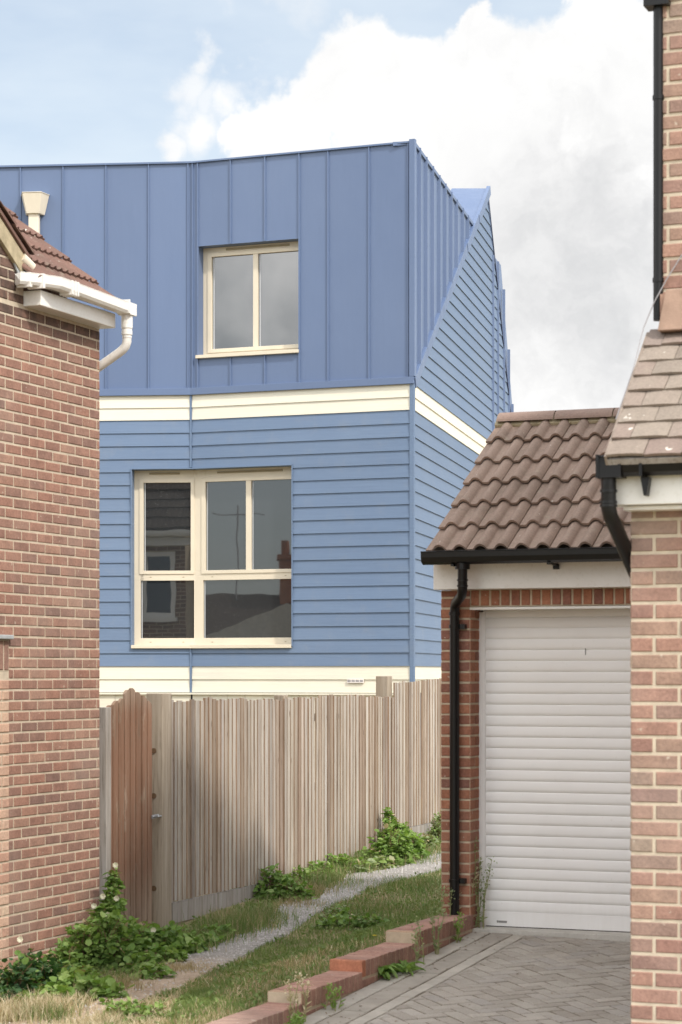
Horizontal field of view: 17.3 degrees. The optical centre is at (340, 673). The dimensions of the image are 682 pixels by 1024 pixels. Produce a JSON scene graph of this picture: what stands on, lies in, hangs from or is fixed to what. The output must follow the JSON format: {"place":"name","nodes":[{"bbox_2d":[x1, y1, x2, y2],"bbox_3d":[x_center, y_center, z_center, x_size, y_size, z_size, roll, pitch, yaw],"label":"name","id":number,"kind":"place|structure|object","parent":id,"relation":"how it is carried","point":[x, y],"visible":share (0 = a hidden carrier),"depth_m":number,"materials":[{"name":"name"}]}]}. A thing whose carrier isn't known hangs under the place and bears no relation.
{"place":"outdoors","nodes":[
{"label":"outdoors","id":0,"kind":"place"},
{"bbox_2d":[0,822,440,1023],"bbox_3d":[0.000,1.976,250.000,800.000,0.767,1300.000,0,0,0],"label":"ground","id":1,"kind":"structure","parent":0,"point":[189,921],"depth_m":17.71,"materials":[{"name":"green plant"}]},
{"bbox_2d":[0,948,70,1002],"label":"bramble","id":2,"kind":"object","parent":1,"relation":"on","point":[27,972],"visible":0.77,"depth_m":14.68,"materials":[{"name":"green plant"}]},
{"bbox_2d":[0,201,136,973],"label":"brick house","id":3,"kind":"structure","parent":1,"relation":"on","point":[52,366],"depth_m":16.16,"materials":[{"name":"red brick"}]},
{"bbox_2d":[13,964,134,1001],"bbox_3d":[-1.698,2.070,14.614,0.739,0.214,1.395,0,0,0],"label":"ground ivy","id":4,"kind":"object","parent":1,"relation":"on","point":[110,987],"visible":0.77,"depth_m":14.48,"materials":[{"name":"green plant"}]},
{"bbox_2d":[17,862,187,969],"bbox_3d":[-1.754,1.782,16.005,0.757,0.822,2.636,0,0,21],"label":"bramble","id":5,"kind":"object","parent":1,"relation":"on","point":[108,933],"visible":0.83,"depth_m":15.92,"materials":[{"name":"green plant"}]},
{"bbox_2d":[99,707,110,904],"bbox_3d":[-1.827,1.180,17.041,0.135,1.840,0.080,0,0,22],"label":"gate post","id":6,"kind":"object","parent":1,"relation":"on","point":[105,789],"visible":0.31,"depth_m":17.00,"materials":[{"name":"grey wood"}]},
{"bbox_2d":[106,688,161,927],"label":"garden gate","id":7,"kind":"structure","parent":6,"relation":"attached to","point":[132,816],"depth_m":17.46,"materials":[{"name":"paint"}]},
{"bbox_2d":[99,996,170,1021],"bbox_3d":[-1.325,2.020,13.494,0.312,0.218,1.309,0,0,-22],"label":"weed","id":8,"kind":"object","parent":1,"relation":"on","point":[132,1009],"visible":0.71,"depth_m":13.25,"materials":[{"name":"green plant"}]},
{"bbox_2d":[119,923,235,980],"bbox_3d":[-1.210,2.050,16.399,0.506,0.243,2.462,0,0,8],"label":"ground ivy","id":9,"kind":"object","parent":1,"relation":"on","point":[145,965],"visible":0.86,"depth_m":16.16,"materials":[{"name":"green plant"}]},
{"bbox_2d":[0,139,513,712],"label":"blue building","id":10,"kind":"structure","parent":1,"relation":"on","point":[304,391],"depth_m":28.98,"materials":[{"name":"metal"}]},
{"bbox_2d":[21,191,48,233],"bbox_3d":[-4.011,-3.880,29.214,0.382,4.760,0.215,0,0,5],"label":"rainwater hopper","id":11,"kind":"object","parent":10,"relation":"attached to","point":[35,204],"visible":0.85,"depth_m":29.17,"materials":[{"name":"beige paint"}]},
{"bbox_2d":[131,467,291,647],"bbox_3d":[-1.637,-1.488,29.046,2.255,2.333,0.403,0,0,16],"label":"window","id":12,"kind":"structure","parent":10,"relation":"in","point":[212,548],"depth_m":29.20,"materials":[{"name":"beige metal"}]},
{"bbox_2d":[195,241,298,358],"bbox_3d":[-1.172,-4.814,28.904,1.446,1.459,0.255,0,0,22],"label":"window","id":13,"kind":"structure","parent":10,"relation":"in","point":[250,292],"depth_m":29.00,"materials":[{"name":"beige metal"}]},
{"bbox_2d":[146,693,393,928],"bbox_3d":[-0.495,1.141,20.405,0.146,1.958,5.432,0,0,22],"label":"feather edge fence","id":14,"kind":"object","parent":1,"relation":"on","point":[244,791],"visible":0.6,"depth_m":19.62,"materials":[{"name":"brown wood"}]},
{"bbox_2d":[230,863,317,901],"bbox_3d":[-0.610,1.848,19.947,0.828,0.407,1.310,0,0,0],"label":"nettle clump","id":15,"kind":"object","parent":1,"relation":"on","point":[282,886],"visible":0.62,"depth_m":19.55,"materials":[{"name":"green plant"}]},
{"bbox_2d":[289,846,367,880],"bbox_3d":[-0.086,1.847,21.146,0.481,0.292,1.931,0,0,24],"label":"weed clump","id":16,"kind":"object","parent":1,"relation":"on","point":[340,859],"visible":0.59,"depth_m":20.83,"materials":[{"name":"green plant"}]},
{"bbox_2d":[310,903,353,929],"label":"pale weed","id":17,"kind":"object","parent":1,"relation":"on","point":[331,912],"visible":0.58,"depth_m":18.32,"materials":[{"name":"green plant"}]},
{"bbox_2d":[206,914,472,1023],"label":"brick edging","id":18,"kind":"object","parent":1,"relation":"on","point":[351,973],"visible":0.52,"depth_m":13.83,"materials":[{"name":"red brick"}]},
{"bbox_2d":[315,905,388,929],"bbox_3d":[0.000,2.005,18.140,0.538,0.196,0.766,0,0,-30],"label":"thistle patch","id":19,"kind":"object","parent":1,"relation":"on","point":[345,916],"visible":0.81,"depth_m":18.02,"materials":[{"name":"green plant"}]},
{"bbox_2d":[347,855,400,873],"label":"dock plant","id":20,"kind":"object","parent":1,"relation":"on","point":[380,860],"visible":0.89,"depth_m":21.31,"materials":[{"name":"green plant"}]},
{"bbox_2d":[364,807,430,864],"bbox_3d":[0.577,1.635,21.969,0.602,0.597,0.956,0,0,16],"label":"leafy bush","id":21,"kind":"object","parent":1,"relation":"on","point":[395,841],"visible":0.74,"depth_m":21.76,"materials":[{"name":"green plant"}]},
{"bbox_2d":[376,676,440,835],"bbox_3d":[1.060,1.015,24.356,0.164,1.970,3.360,0,0,22],"label":"tall fence panel","id":22,"kind":"object","parent":1,"relation":"on","point":[417,755],"visible":0.41,"depth_m":23.50,"materials":[{"name":"brown wood"}]},
{"bbox_2d":[421,812,440,849],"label":"grey green weed","id":23,"kind":"object","parent":1,"relation":"on","point":[435,832],"visible":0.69,"depth_m":23.26,"materials":[{"name":"green plant"}]},
{"bbox_2d":[433,878,454,915],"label":"tall weed","id":24,"kind":"object","parent":1,"relation":"on","point":[442,902],"visible":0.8,"depth_m":15.70,"materials":[{"name":"green plant"}]},
{"bbox_2d":[448,866,481,912],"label":"tall weed","id":25,"kind":"object","parent":1,"relation":"on","point":[473,884],"visible":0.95,"depth_m":15.79,"materials":[{"name":"plant"}]},
{"bbox_2d":[420,407,630,932],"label":"brick garage","id":26,"kind":"structure","parent":1,"relation":"on","point":[531,578],"depth_m":15.77,"materials":[{"name":"brown brick"}]},
{"bbox_2d":[479,605,630,932],"bbox_3d":[2.250,0.678,15.482,2.698,2.304,0.090,0,0,22],"label":"roller door","id":27,"kind":"structure","parent":26,"relation":"in","point":[555,686],"depth_m":15.76,"materials":[{"name":"white metal"}]},
{"bbox_2d":[596,0,681,1023],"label":"brick house","id":28,"kind":"structure","parent":1,"relation":"on","point":[639,468],"depth_m":10.04,"materials":[{"name":"brick"}]},
{"bbox_2d":[7,852,440,1023],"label":"path","id":29,"kind":"structure","parent":0,"point":[178,978],"depth_m":17.18,"materials":[{"name":"grey gravel"}]},
{"bbox_2d":[0,0,658,411],"label":"sky","id":30,"kind":"structure","parent":0,"point":[547,105],"materials":[{"name":"white"}]},
{"bbox_2d":[301,931,630,1023],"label":"driveway","id":31,"kind":"structure","parent":0,"point":[499,980],"depth_m":13.79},
{"bbox_2d":[284,1011,305,1023],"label":"tall weed","id":32,"kind":"object","parent":31,"relation":"on","point":[296,1018],"visible":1,"depth_m":12.45,"materials":[{"name":"green plant"}]},
{"bbox_2d":[284,971,312,1021],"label":"tall weed","id":33,"kind":"object","parent":31,"relation":"on","point":[290,1000],"visible":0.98,"depth_m":12.74,"materials":[{"name":"plant"}]},
{"bbox_2d":[321,982,345,1010],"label":"tall weed","id":34,"kind":"object","parent":31,"relation":"on","point":[328,997],"visible":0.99,"depth_m":13.14,"materials":[{"name":"green plant"}]},
{"bbox_2d":[378,963,403,979],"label":"dandelion","id":35,"kind":"object","parent":31,"relation":"on","point":[385,971],"visible":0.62,"depth_m":14.09,"materials":[{"name":"green plant"}]},
{"bbox_2d":[393,959,425,975],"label":"dandelion","id":36,"kind":"object","parent":31,"relation":"on","point":[407,966],"visible":0.64,"depth_m":14.25,"materials":[{"name":"green plant"}]},
{"bbox_2d":[410,915,424,964],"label":"tall weed","id":37,"kind":"object","parent":31,"relation":"on","point":[417,943],"visible":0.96,"depth_m":14.57,"materials":[{"name":"green plant"}]},
{"bbox_2d":[426,907,449,954],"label":"tall weed","id":38,"kind":"object","parent":31,"relation":"on","point":[436,947],"visible":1,"depth_m":14.90,"materials":[{"name":"green plant"}]},
{"bbox_2d":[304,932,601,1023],"bbox_3d":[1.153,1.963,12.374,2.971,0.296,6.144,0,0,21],"label":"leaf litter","id":39,"kind":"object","parent":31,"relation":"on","point":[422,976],"visible":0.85,"depth_m":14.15,"materials":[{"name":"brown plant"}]},
{"bbox_2d":[452,911,465,942],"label":"tall weed","id":40,"kind":"object","parent":31,"relation":"on","point":[457,925],"visible":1,"depth_m":15.35,"materials":[{"name":"green plant"}]},
{"bbox_2d":[472,926,630,941],"bbox_3d":[2.461,1.877,15.338,3.200,0.147,0.290,0,0,22],"label":"door threshold","id":41,"kind":"object","parent":31,"relation":"on","point":[611,936],"depth_m":15.59,"materials":[{"name":"concrete"}]},
{"bbox_2d":[474,836,496,928],"bbox_3d":[0.958,1.497,15.831,0.273,0.685,0.180,0,0,-15],"label":"tall weed","id":42,"kind":"object","parent":41,"relation":"on","point":[478,920],"visible":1,"depth_m":15.85,"materials":[{"name":"green plant"}]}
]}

